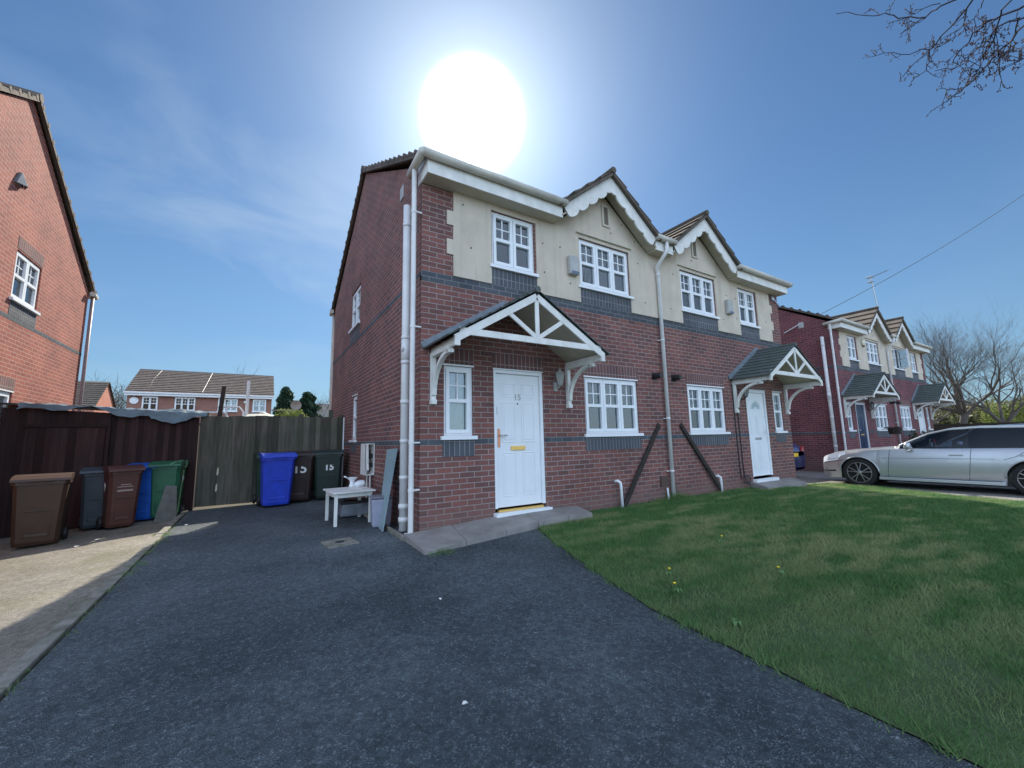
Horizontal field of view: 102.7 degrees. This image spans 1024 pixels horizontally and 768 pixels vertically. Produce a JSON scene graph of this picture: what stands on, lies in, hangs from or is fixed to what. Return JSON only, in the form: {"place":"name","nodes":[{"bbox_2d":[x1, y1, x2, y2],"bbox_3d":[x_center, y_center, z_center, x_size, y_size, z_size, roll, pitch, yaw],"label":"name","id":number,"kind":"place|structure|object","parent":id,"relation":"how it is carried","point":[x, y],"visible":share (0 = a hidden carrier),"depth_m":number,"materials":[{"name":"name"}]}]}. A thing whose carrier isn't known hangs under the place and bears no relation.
{"place":"outdoors","nodes":[
{"label":"outdoors","id":0,"kind":"place"},
{"bbox_2d":[0,514,178,675],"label":"driveway","id":1,"kind":"structure","parent":0,"point":[42,586],"depth_m":4.45,"materials":[{"name":"beige concrete"}]},
{"bbox_2d":[9,472,75,547],"bbox_3d":[-7.120,1.891,6.194,0.598,1.054,0.783,6,-10,-42],"label":"wheelie bin","id":2,"kind":"object","parent":1,"relation":"on","point":[40,502],"visible":1,"depth_m":6.00,"materials":[{"name":"brown plastic"}]},
{"bbox_2d":[78,467,103,528],"bbox_3d":[-7.294,2.005,7.262,0.525,1.064,0.704,5,-10,-40],"label":"wheelie bin","id":3,"kind":"object","parent":1,"relation":"on","point":[92,487],"visible":0.5,"depth_m":7.02,"materials":[{"name":"plastic"}]},
{"bbox_2d":[96,464,145,528],"bbox_3d":[-6.807,1.953,7.128,0.638,1.064,0.470,-7,-9,36],"label":"wheelie bin","id":4,"kind":"object","parent":1,"relation":"on","point":[122,483],"visible":1,"depth_m":6.98,"materials":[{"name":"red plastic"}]},
{"bbox_2d":[127,462,157,519],"bbox_3d":[-6.885,2.015,7.699,0.488,1.063,0.664,2,-8,-22],"label":"wheelie bin","id":5,"kind":"object","parent":1,"relation":"on","point":[143,506],"visible":0.22,"depth_m":7.51,"materials":[{"name":"blue plastic"}]},
{"bbox_2d":[153,485,176,522],"bbox_3d":[-6.268,2.165,7.451,0.320,0.620,0.220,4,-9,-32],"label":"leaning board","id":6,"kind":"object","parent":1,"relation":"on","point":[167,509],"visible":0.86,"depth_m":7.44,"materials":[{"name":"grey wood"}]},
{"bbox_2d":[148,460,188,517],"bbox_3d":[-6.576,2.002,7.811,0.488,1.064,0.664,2,-9,-26],"label":"wheelie bin","id":7,"kind":"object","parent":1,"relation":"on","point":[165,473],"visible":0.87,"depth_m":7.64,"materials":[{"name":"green plastic"}]},
{"bbox_2d":[0,498,979,767],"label":"driveway","id":8,"kind":"structure","parent":0,"point":[256,636],"depth_m":2.18,"materials":[{"name":"grey asphalt"}]},
{"bbox_2d":[252,452,277,503],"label":"wheelie bin","id":9,"kind":"object","parent":8,"relation":"on","point":[258,463],"visible":0.3,"depth_m":8.39,"materials":[{"name":"black plastic"}]},
{"bbox_2d":[256,452,297,505],"bbox_3d":[-4.819,1.940,8.369,0.610,1.064,0.796,5,-10,-38],"label":"wheelie bin","id":10,"kind":"object","parent":8,"relation":"on","point":[276,473],"visible":0.93,"depth_m":8.15,"materials":[{"name":"blue plastic"}]},
{"bbox_2d":[287,451,315,500],"bbox_3d":[-4.606,1.990,8.853,0.610,1.064,0.796,2,-9,-26],"label":"wheelie bin","id":11,"kind":"object","parent":8,"relation":"on","point":[302,477],"visible":0.58,"depth_m":8.64,"materials":[{"name":"black plastic"}]},
{"bbox_2d":[313,449,343,498],"bbox_3d":[-4.078,2.002,9.100,0.610,1.064,0.796,2,-8,-22],"label":"wheelie bin","id":12,"kind":"object","parent":8,"relation":"on","point":[328,466],"visible":0.86,"depth_m":8.84,"materials":[{"name":"green plastic"}]},
{"bbox_2d":[320,537,359,548],"bbox_3d":[-2.131,1.973,5.068,0.360,0.047,0.400,5,-10,-38],"label":"inspection cover","id":13,"kind":"object","parent":8,"relation":"on","point":[335,543],"visible":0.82,"depth_m":5.03,"materials":[{"name":"concrete"}]},
{"bbox_2d":[323,486,375,526],"bbox_3d":[-2.571,1.905,6.433,0.620,0.490,0.760,4,-9,-35],"label":"side table","id":14,"kind":"object","parent":8,"relation":"on","point":[341,492],"visible":0.92,"depth_m":6.28,"materials":[{"name":"white paint"}]},
{"bbox_2d":[344,476,365,486],"bbox_3d":[-2.626,1.629,6.832,0.350,0.215,0.180,4,-9,-32],"label":"white pipe fitting","id":15,"kind":"object","parent":14,"relation":"on","point":[353,483],"visible":0.98,"depth_m":6.80,"materials":[{"name":"plastic"}]},
{"bbox_2d":[338,495,368,516],"bbox_3d":[-2.638,2.031,6.907,0.520,0.330,0.380,3,-9,-28],"label":"plastic storage box","id":16,"kind":"object","parent":8,"relation":"on","point":[353,507],"visible":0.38,"depth_m":6.74,"materials":[{"name":"grey plastic"}]},
{"bbox_2d":[369,494,392,527],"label":"pedal bin","id":17,"kind":"object","parent":8,"relation":"on","point":[376,502],"visible":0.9,"depth_m":5.87,"materials":[{"name":"grey plastic"}]},
{"bbox_2d":[363,513,404,540],"bbox_3d":[-2.173,2.116,6.395,0.045,0.075,3.250,4,-9,-32],"label":"side path edging","id":18,"kind":"object","parent":8,"relation":"on","point":[396,533],"visible":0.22,"depth_m":5.40,"materials":[{"name":"concrete"}]},
{"bbox_2d":[378,448,397,531],"bbox_3d":[-1.855,1.508,6.001,0.262,1.110,0.760,4,-9,-32],"label":"scrap panel","id":19,"kind":"object","parent":8,"relation":"on","point":[391,454],"visible":1,"depth_m":5.95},
{"bbox_2d":[0,487,1013,767],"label":"ground","id":20,"kind":"structure","parent":0,"point":[622,589],"depth_m":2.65,"materials":[{"name":"green plant"}]},
{"bbox_2d":[0,81,98,419],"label":"semi detached house","id":21,"kind":"structure","parent":20,"relation":"on","point":[47,288],"depth_m":7.93,"materials":[{"name":"red brick"}]},
{"bbox_2d":[0,389,13,419],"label":"window","id":22,"kind":"structure","parent":21,"relation":"in","point":[4,396],"depth_m":7.26,"materials":[{"name":"white plastic"}]},
{"bbox_2d":[9,250,40,315],"bbox_3d":[-9.081,-1.880,7.643,0.140,0.945,1.100,4,-9,-32],"label":"window","id":23,"kind":"structure","parent":21,"relation":"in","point":[26,274],"depth_m":7.63,"materials":[{"name":"white plastic"}]},
{"bbox_2d":[0,510,188,699],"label":"kerb edging","id":24,"kind":"object","parent":20,"relation":"on","point":[32,657],"visible":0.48,"depth_m":2.93,"materials":[{"name":"concrete"}]},
{"bbox_2d":[74,381,115,412],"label":"gabled house","id":25,"kind":"structure","parent":20,"relation":"on","point":[95,393],"depth_m":37.90,"materials":[{"name":"brown brick"}]},
{"bbox_2d":[78,370,127,404],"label":"bare tree","id":26,"kind":"object","parent":20,"relation":"on","point":[111,384],"visible":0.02,"depth_m":53.19,"materials":[{"name":"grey plant"}]},
{"bbox_2d":[0,402,211,538],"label":"shed","id":27,"kind":"structure","parent":20,"relation":"on","point":[56,438],"depth_m":7.52,"materials":[{"name":"wood"}]},
{"bbox_2d":[23,424,110,529],"bbox_3d":[-8.029,1.665,7.330,1.110,1.880,0.040,4,-9,-32],"label":"door","id":28,"kind":"structure","parent":27,"relation":"in","point":[49,450],"depth_m":7.37,"materials":[{"name":"brown wood"}]},
{"bbox_2d":[111,383,126,407],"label":"bare tree","id":29,"kind":"object","parent":20,"relation":"on","point":[120,397],"visible":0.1,"depth_m":56.20,"materials":[{"name":"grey plant"}]},
{"bbox_2d":[112,386,126,407],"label":"bare tree","id":30,"kind":"object","parent":20,"relation":"on","point":[118,406],"visible":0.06,"depth_m":51.24,"materials":[{"name":"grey plant"}]},
{"bbox_2d":[123,369,273,422],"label":"terraced house","id":31,"kind":"structure","parent":20,"relation":"on","point":[151,389],"depth_m":32.99,"materials":[{"name":"brown brick"}]},
{"bbox_2d":[141,396,157,409],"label":"window","id":32,"kind":"structure","parent":31,"relation":"in","point":[143,397],"depth_m":30.57,"materials":[{"name":"white plastic"}]},
{"bbox_2d":[174,397,195,410],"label":"window","id":33,"kind":"structure","parent":31,"relation":"in","point":[176,398],"depth_m":31.71,"materials":[{"name":"white plastic"}]},
{"bbox_2d":[217,398,237,411],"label":"window","id":34,"kind":"structure","parent":31,"relation":"in","point":[225,402],"depth_m":33.17,"materials":[{"name":"white plastic"}]},
{"bbox_2d":[252,399,265,412],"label":"window","id":35,"kind":"structure","parent":31,"relation":"in","point":[256,400],"depth_m":34.20,"materials":[{"name":"white plastic"}]},
{"bbox_2d":[271,400,300,410],"bbox_3d":[-19.233,1.826,34.886,2.395,0.844,0.641,1,-8,-15],"label":"satellite dish","id":36,"kind":"object","parent":31,"relation":"attached to","point":[295,404],"visible":1,"depth_m":34.98,"materials":[{"name":"grey metal"}]},
{"bbox_2d":[217,386,226,415],"bbox_3d":[-9.749,1.710,13.509,0.350,3.288,0.200,4,-9,-32],"label":"dark post","id":37,"kind":"object","parent":20,"relation":"on","point":[222,400],"visible":0.36,"depth_m":13.63,"materials":[{"name":"wood"}]},
{"bbox_2d":[209,406,243,416],"bbox_3d":[-9.725,1.660,13.770,1.179,1.849,0.058,4,-9,-32],"label":"swing frame","id":38,"kind":"object","parent":20,"relation":"on","point":[225,407],"visible":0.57,"depth_m":13.92,"materials":[{"name":"white plastic"}]},
{"bbox_2d":[245,381,250,414],"bbox_3d":[-9.248,1.655,14.190,0.130,3.551,0.100,4,-9,-32],"label":"white pole","id":39,"kind":"object","parent":20,"relation":"on","point":[247,398],"visible":0.35,"depth_m":14.32,"materials":[{"name":"plastic"}]},
{"bbox_2d":[244,412,273,415],"bbox_3d":[-9.015,2.225,14.489,1.240,2.490,1.240,4,-9,-32],"label":"parasol","id":40,"kind":"object","parent":20,"relation":"on","point":[258,414],"visible":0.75,"depth_m":14.34,"materials":[{"name":"beige fabric"}]},
{"bbox_2d":[194,413,344,506],"bbox_3d":[-5.249,1.618,9.108,2.785,1.890,0.150,4,-9,-32],"label":"wooden fence","id":41,"kind":"object","parent":20,"relation":"on","point":[229,447],"visible":0.67,"depth_m":8.76,"materials":[{"name":"brown wood"}]},
{"bbox_2d":[272,386,297,415],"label":"conifer","id":42,"kind":"object","parent":20,"relation":"on","point":[284,399],"visible":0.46,"depth_m":48.01,"materials":[{"name":"green plant"}]},
{"bbox_2d":[274,408,307,416],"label":"shrub","id":43,"kind":"object","parent":20,"relation":"on","point":[290,413],"visible":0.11,"depth_m":45.90,"materials":[{"name":"green plant"}]},
{"bbox_2d":[276,403,331,416],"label":"terraced house","id":44,"kind":"structure","parent":20,"relation":"on","point":[324,412],"depth_m":59.48,"materials":[{"name":"brown brick"}]},
{"bbox_2d":[298,391,323,416],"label":"conifer","id":45,"kind":"object","parent":20,"relation":"on","point":[309,406],"visible":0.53,"depth_m":51.06,"materials":[{"name":"green plant"}]},
{"bbox_2d":[311,391,328,412],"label":"bare tree","id":46,"kind":"object","parent":20,"relation":"on","point":[322,402],"visible":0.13,"depth_m":60.80,"materials":[{"name":"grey plant"}]},
{"bbox_2d":[404,506,591,554],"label":"doorstep paving","id":47,"kind":"structure","parent":20,"relation":"on","point":[425,542],"depth_m":5.24,"materials":[{"name":"grey concrete"}]},
{"bbox_2d":[328,146,824,533],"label":"semi detached house","id":48,"kind":"structure","parent":20,"relation":"on","point":[499,341],"depth_m":7.04,"materials":[{"name":"red brick"}]},
{"bbox_2d":[349,394,357,441],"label":"window","id":49,"kind":"structure","parent":48,"relation":"in","point":[355,398],"depth_m":9.14,"materials":[{"name":"white plastic"}]},
{"bbox_2d":[348,285,360,333],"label":"window","id":50,"kind":"structure","parent":48,"relation":"in","point":[356,298],"depth_m":9.55,"materials":[{"name":"white plastic"}]},
{"bbox_2d":[360,443,374,496],"bbox_3d":[-2.599,1.673,7.366,0.149,1.200,0.520,4,-9,-32],"label":"gas meter box","id":51,"kind":"object","parent":48,"relation":"attached to","point":[367,459],"visible":0.85,"depth_m":7.33,"materials":[{"name":"white paint"}]},
{"bbox_2d":[440,363,477,439],"bbox_3d":[-0.773,0.254,5.747,0.540,1.049,0.218,4,-9,-32],"label":"window","id":52,"kind":"structure","parent":48,"relation":"in","point":[457,380],"depth_m":5.78,"materials":[{"name":"white plastic"}]},
{"bbox_2d":[490,212,538,277],"bbox_3d":[0.016,-2.224,6.565,0.900,0.945,0.140,4,-9,-32],"label":"window","id":53,"kind":"structure","parent":48,"relation":"in","point":[512,239],"depth_m":6.57,"materials":[{"name":"white plastic"}]},
{"bbox_2d":[493,368,552,517],"bbox_3d":[0.135,0.848,6.153,0.970,2.152,0.190,4,-9,-32],"label":"door","id":54,"kind":"structure","parent":48,"relation":"in","point":[518,399],"depth_m":6.17,"materials":[{"name":"white plastic"}]},
{"bbox_2d":[576,231,633,299],"bbox_3d":[1.712,-2.162,7.616,1.390,1.030,0.150,4,-9,-32],"label":"window","id":55,"kind":"structure","parent":48,"relation":"in","point":[602,269],"depth_m":7.64,"materials":[{"name":"white plastic"}]},
{"bbox_2d":[583,375,643,436],"bbox_3d":[1.782,0.409,7.283,1.410,1.044,0.140,4,-9,-32],"label":"window","id":56,"kind":"structure","parent":48,"relation":"in","point":[610,405],"depth_m":7.30,"materials":[{"name":"white plastic"}]},
{"bbox_2d":[614,480,623,507],"bbox_3d":[1.829,1.879,6.999,0.143,0.484,0.066,-4,-8,18],"label":"waste pipe","id":57,"kind":"object","parent":48,"relation":"attached to","point":[621,492],"visible":0.89,"depth_m":6.98,"materials":[{"name":"white plastic"}]},
{"bbox_2d":[660,476,667,486],"bbox_3d":[2.867,1.838,7.709,0.190,0.190,0.028,4,-9,-32],"label":"wall hatch","id":58,"kind":"object","parent":48,"relation":"attached to","point":[664,481],"depth_m":7.69,"materials":[{"name":"brown"}]},
{"bbox_2d":[677,264,719,319],"bbox_3d":[4.123,-2.013,9.108,1.390,1.030,0.150,4,-9,-32],"label":"window","id":59,"kind":"structure","parent":48,"relation":"in","point":[697,295],"depth_m":9.15,"materials":[{"name":"white plastic"}]},
{"bbox_2d":[686,384,730,434],"bbox_3d":[4.168,0.557,8.760,1.410,1.044,0.140,4,-9,-32],"label":"window","id":60,"kind":"structure","parent":48,"relation":"in","point":[705,403],"depth_m":8.79,"materials":[{"name":"white plastic"}]},
{"bbox_2d":[715,475,723,492],"bbox_3d":[4.317,2.083,8.532,0.143,0.384,0.066,-4,-8,18],"label":"waste pipe","id":61,"kind":"object","parent":48,"relation":"attached to","point":[720,477],"visible":0.79,"depth_m":8.51,"materials":[{"name":"white plastic"}]},
{"bbox_2d":[731,384,741,477],"bbox_3d":[5.041,1.048,9.195,0.046,2.100,0.026,0,-8,-10],"label":"black cable","id":62,"kind":"object","parent":48,"relation":"attached to","point":[736,431],"visible":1,"depth_m":9.18,"materials":[{"name":"black plastic"}]},
{"bbox_2d":[737,413,744,477],"bbox_3d":[5.160,1.055,9.268,0.046,2.100,0.026,0,-8,-10],"label":"black cable","id":63,"kind":"object","parent":48,"relation":"attached to","point":[741,444],"visible":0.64,"depth_m":9.22,"materials":[{"name":"black plastic"}]},
{"bbox_2d":[744,475,750,483],"bbox_3d":[5.214,2.116,9.061,0.223,0.195,0.083,4,-9,-32],"label":"cable coil","id":64,"kind":"object","parent":48,"relation":"attached to","point":[747,479],"visible":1,"depth_m":9.04,"materials":[{"name":"black plastic"}]},
{"bbox_2d":[737,289,760,328],"bbox_3d":[5.824,-1.864,10.161,0.900,0.945,0.140,4,-9,-32],"label":"window","id":65,"kind":"structure","parent":48,"relation":"in","point":[745,299],"depth_m":10.18,"materials":[{"name":"white plastic"}]},
{"bbox_2d":[746,389,778,482],"bbox_3d":[5.883,1.204,9.711,0.970,2.152,0.190,4,-9,-32],"label":"door","id":66,"kind":"structure","parent":48,"relation":"in","point":[755,401],"depth_m":9.76,"materials":[{"name":"white plastic"}]},
{"bbox_2d":[769,296,779,307],"bbox_3d":[7.025,-2.182,10.924,0.534,0.223,0.070,5,-10,-37],"label":"security camera","id":67,"kind":"object","parent":48,"relation":"attached to","point":[771,298],"visible":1,"depth_m":10.86,"materials":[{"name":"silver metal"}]},
{"bbox_2d":[772,391,787,432],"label":"window","id":68,"kind":"structure","parent":48,"relation":"in","point":[776,396],"depth_m":10.38,"materials":[{"name":"white plastic"}]},
{"bbox_2d":[778,305,955,471],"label":"semi detached house","id":69,"kind":"structure","parent":20,"relation":"on","point":[868,364],"depth_m":15.30,"materials":[{"name":"red brick"}]},
{"bbox_2d":[846,402,856,431],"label":"window","id":70,"kind":"structure","parent":69,"relation":"in","point":[850,422],"depth_m":14.48,"materials":[{"name":"white plastic"}]},
{"bbox_2d":[847,336,859,361],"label":"window","id":71,"kind":"structure","parent":69,"relation":"in","point":[850,340],"depth_m":15.32,"materials":[{"name":"white plastic"}]},
{"bbox_2d":[855,402,869,448],"bbox_3d":[12.750,1.697,14.912,0.910,2.032,0.098,4,-9,-32],"label":"door","id":72,"kind":"structure","parent":69,"relation":"in","point":[860,408],"depth_m":14.98,"materials":[{"name":"blue paint"}]},
{"bbox_2d":[866,338,881,365],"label":"window","id":73,"kind":"structure","parent":69,"relation":"in","point":[871,347],"depth_m":16.40,"materials":[{"name":"white plastic"}]},
{"bbox_2d":[865,269,889,305],"bbox_3d":[16.880,-3.780,18.852,0.603,2.648,1.835,-5,-8,25],"label":"tv aerial","id":74,"kind":"object","parent":69,"relation":"attached to","point":[870,277],"visible":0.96,"depth_m":19.29,"materials":[{"name":"silver metal"}]},
{"bbox_2d":[874,404,887,430],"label":"window","id":75,"kind":"structure","parent":69,"relation":"in","point":[880,412],"depth_m":16.07,"materials":[{"name":"white plastic"}]},
{"bbox_2d":[882,413,907,433],"bbox_3d":[13.637,1.393,14.634,0.670,0.800,0.734,4,-9,-32],"label":"hanging basket","id":76,"kind":"object","parent":69,"relation":"hanging from","point":[895,430],"visible":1,"depth_m":14.47,"materials":[{"name":"grey"}]},
{"bbox_2d":[892,345,905,370],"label":"window","id":77,"kind":"structure","parent":69,"relation":"in","point":[894,351],"depth_m":17.77,"materials":[{"name":"white plastic"}]},
{"bbox_2d":[900,406,914,430],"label":"window","id":78,"kind":"structure","parent":69,"relation":"in","point":[905,411],"depth_m":17.54,"materials":[{"name":"white plastic"}]},
{"bbox_2d":[909,353,918,373],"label":"window","id":79,"kind":"structure","parent":69,"relation":"in","point":[912,359],"depth_m":18.91,"materials":[{"name":"white plastic"}]},
{"bbox_2d":[917,408,926,431],"bbox_3d":[18.502,2.051,18.464,0.910,2.032,0.113,4,-9,-32],"label":"door","id":80,"kind":"structure","parent":69,"relation":"in","point":[921,418],"depth_m":18.60,"materials":[{"name":"white plastic"}]},
{"bbox_2d":[925,407,933,429],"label":"window","id":81,"kind":"structure","parent":69,"relation":"in","point":[926,408],"depth_m":19.12,"materials":[{"name":"white plastic"}]},
{"bbox_2d":[908,430,926,446],"bbox_3d":[16.706,2.527,16.614,0.984,1.381,0.641,0,-8,-13],"label":"shrub","id":82,"kind":"object","parent":20,"relation":"on","point":[915,434],"visible":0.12,"depth_m":16.65,"materials":[{"name":"green plant"}]},
{"bbox_2d":[837,0,1023,116],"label":"overhanging tree","id":83,"kind":"object","parent":20,"relation":"on","point":[1001,54],"visible":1,"depth_m":3.70,"materials":[{"name":"brown plant"}]},
{"bbox_2d":[905,298,1023,423],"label":"bare tree","id":84,"kind":"object","parent":20,"relation":"on","point":[962,411],"visible":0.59,"depth_m":30.02,"materials":[{"name":"brown plant"}]},
{"bbox_2d":[926,367,1017,424],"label":"bare tree","id":85,"kind":"object","parent":20,"relation":"on","point":[941,418],"visible":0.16,"depth_m":43.24,"materials":[{"name":"brown plant"}]},
{"bbox_2d":[925,311,1023,422],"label":"bare tree","id":86,"kind":"object","parent":20,"relation":"on","point":[1001,414],"visible":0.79,"depth_m":27.94,"materials":[{"name":"brown plant"}]},
{"bbox_2d":[932,395,1023,424],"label":"tree line","id":87,"kind":"object","parent":20,"relation":"on","point":[975,416],"visible":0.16,"depth_m":50.26,"materials":[{"name":"green plant"}]},
{"bbox_2d":[933,422,1023,444],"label":"garden wall","id":88,"kind":"structure","parent":20,"relation":"on","point":[945,437],"depth_m":22.60,"materials":[{"name":"brown brick"}]},
{"bbox_2d":[977,397,1023,422],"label":"shrub","id":89,"kind":"object","parent":20,"relation":"on","point":[1018,417],"visible":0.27,"depth_m":30.50,"materials":[{"name":"green plant"}]},
{"bbox_2d":[0,0,1023,414],"label":"sky","id":90,"kind":"structure","parent":0,"point":[212,154],"materials":[{"name":"blue"}]},
{"bbox_2d":[539,482,1023,767],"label":"lawn","id":91,"kind":"structure","parent":0,"point":[964,664],"depth_m":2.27,"materials":[{"name":"plant"}]},
{"bbox_2d":[624,423,660,506],"bbox_3d":[2.371,1.436,7.419,1.185,1.460,0.033,4,-9,-34],"label":"timber strip","id":92,"kind":"object","parent":91,"relation":"on","point":[641,467],"visible":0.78,"depth_m":7.38,"materials":[{"name":"brown wood"}]},
{"bbox_2d":[672,582,681,593],"bbox_3d":[1.263,1.563,3.131,0.073,0.099,0.071,1,-8,-18],"label":"dandelion","id":93,"kind":"object","parent":91,"relation":"on","point":[677,589],"visible":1,"depth_m":3.12,"materials":[{"name":"green plant"}]},
{"bbox_2d":[679,423,723,489],"bbox_3d":[3.882,1.529,8.354,1.224,1.461,0.033,3,-9,-29],"label":"timber strip","id":94,"kind":"object","parent":91,"relation":"on","point":[699,454],"visible":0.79,"depth_m":8.32,"materials":[{"name":"wood"}]},
{"bbox_2d":[730,618,742,626],"bbox_3d":[1.409,1.504,2.573,0.074,0.040,0.090,1,-8,-13],"label":"dandelion","id":95,"kind":"object","parent":91,"relation":"on","point":[737,622],"visible":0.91,"depth_m":2.56,"materials":[{"name":"green plant"}]},
{"bbox_2d":[750,477,806,488],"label":"side doorstep paving","id":96,"kind":"structure","parent":91,"relation":"on","point":[787,482],"depth_m":9.33,"materials":[{"name":"grey concrete"}]},
{"bbox_2d":[777,566,785,573],"bbox_3d":[2.299,1.601,3.501,0.068,0.078,0.083,1,-8,-14],"label":"dandelion","id":97,"kind":"object","parent":91,"relation":"on","point":[781,570],"visible":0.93,"depth_m":3.49,"materials":[{"name":"green plant"}]},
{"bbox_2d":[796,471,1023,501],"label":"driveway","id":98,"kind":"structure","parent":0,"point":[809,477],"depth_m":9.68,"materials":[{"name":"grey concrete"}]},
{"bbox_2d":[793,443,805,471],"bbox_3d":[7.390,2.358,14.039,2.076,1.499,4.124,4,-9,-32],"label":"parked car","id":99,"kind":"object","parent":98,"relation":"on","point":[799,458],"visible":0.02,"depth_m":12.53,"materials":[{"name":"blue paint"}]},
{"bbox_2d":[823,425,1023,493],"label":"parked car","id":100,"kind":"object","parent":98,"relation":"on","point":[988,455],"visible":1,"depth_m":9.03,"materials":[{"name":"silver metal"}]},
{"bbox_2d":[932,423,1023,446],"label":"parked car","id":101,"kind":"object","parent":98,"relation":"on","point":[957,441],"visible":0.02,"depth_m":11.01,"materials":[{"name":"black glass"}]},
{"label":"cable bracket","id":102,"kind":"object","parent":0,"visible":0},
{"bbox_2d":[814,195,1022,317],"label":"overhead cable","id":103,"kind":"object","parent":102,"relation":"attached to","point":[921,259],"visible":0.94,"depth_m":18.26,"materials":[{"name":"black plastic"}]}
]}

